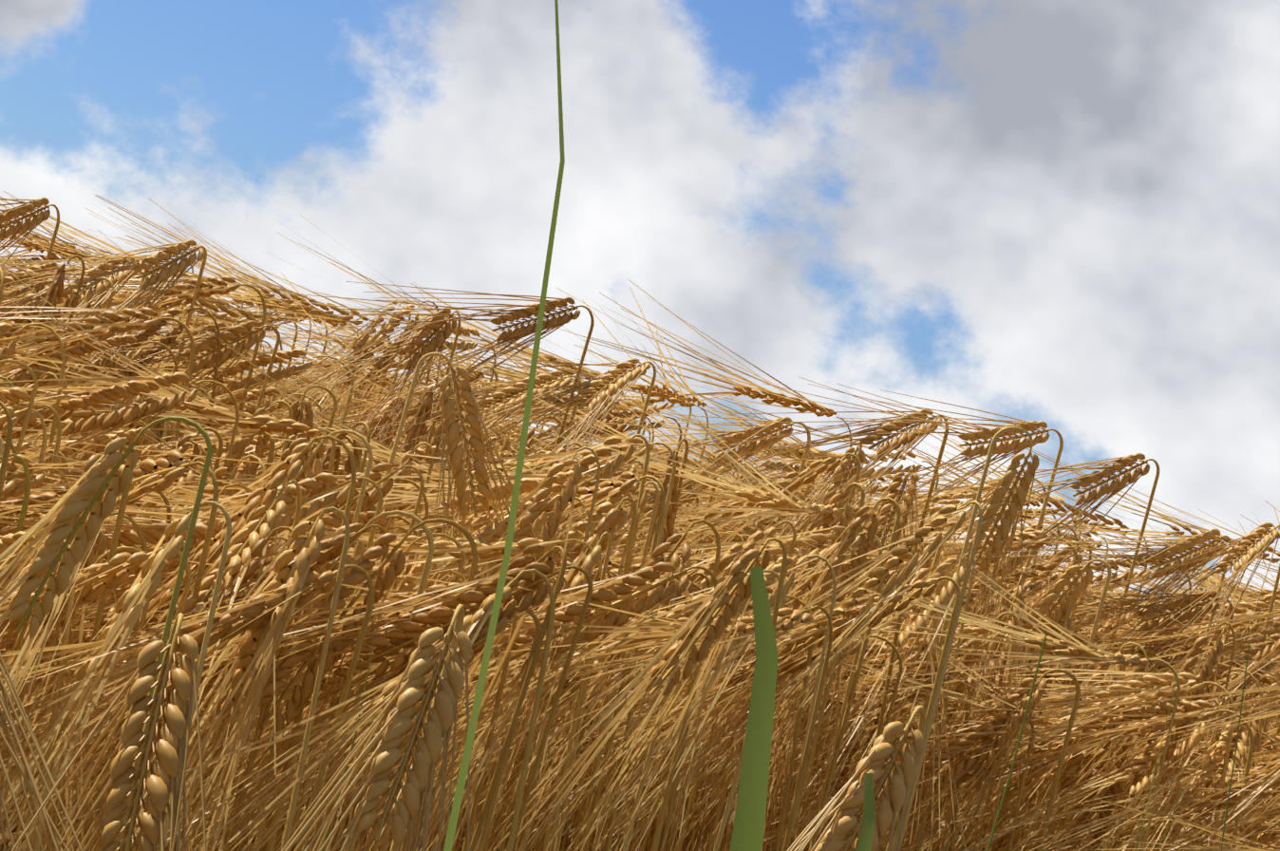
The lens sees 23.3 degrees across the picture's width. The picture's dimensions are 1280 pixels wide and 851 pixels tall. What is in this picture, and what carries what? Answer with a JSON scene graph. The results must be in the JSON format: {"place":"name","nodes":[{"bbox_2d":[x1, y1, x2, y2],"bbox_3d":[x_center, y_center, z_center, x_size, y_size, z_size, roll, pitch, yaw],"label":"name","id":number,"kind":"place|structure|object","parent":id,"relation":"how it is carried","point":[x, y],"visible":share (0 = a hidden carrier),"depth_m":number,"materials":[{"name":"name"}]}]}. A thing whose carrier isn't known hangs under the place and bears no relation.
{"place":"outdoors","nodes":[
{"label":"outdoors","id":0,"kind":"place"},
{"bbox_2d":[142,716,1007,850],"bbox_3d":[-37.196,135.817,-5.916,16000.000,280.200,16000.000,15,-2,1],"label":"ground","id":1,"kind":"structure","parent":0,"point":[573,818],"depth_m":10.12,"materials":[{"name":"soil"}]},
{"bbox_2d":[0,358,832,850],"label":"barley field","id":2,"kind":"structure","parent":1,"relation":"on","point":[256,627],"depth_m":1.62,"materials":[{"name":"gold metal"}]},
{"bbox_2d":[443,0,564,850],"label":"grass blade","id":3,"kind":"object","parent":1,"relation":"on","point":[461,781],"depth_m":0.15,"materials":[{"name":"green plant"}]},
{"bbox_2d":[322,611,1275,850],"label":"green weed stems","id":4,"kind":"object","parent":1,"relation":"on","point":[1010,769],"visible":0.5,"depth_m":1.55,"materials":[{"name":"green plant"}]},
{"bbox_2d":[856,772,876,850],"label":"grass blade","id":5,"kind":"object","parent":1,"relation":"on","point":[866,836],"depth_m":0.51,"materials":[{"name":"green plant"}]},
{"bbox_2d":[0,190,1279,850],"bbox_3d":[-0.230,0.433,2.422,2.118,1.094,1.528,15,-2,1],"label":"barley field","id":6,"kind":"structure","parent":0,"point":[1115,743],"depth_m":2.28,"materials":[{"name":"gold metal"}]},
{"bbox_2d":[0,0,1279,619],"label":"sky","id":7,"kind":"structure","parent":0,"point":[1064,215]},
{"bbox_2d":[729,565,778,850],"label":"grass blade","id":8,"kind":"object","parent":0,"point":[748,827],"depth_m":0.30,"materials":[{"name":"green plant"}]}
]}

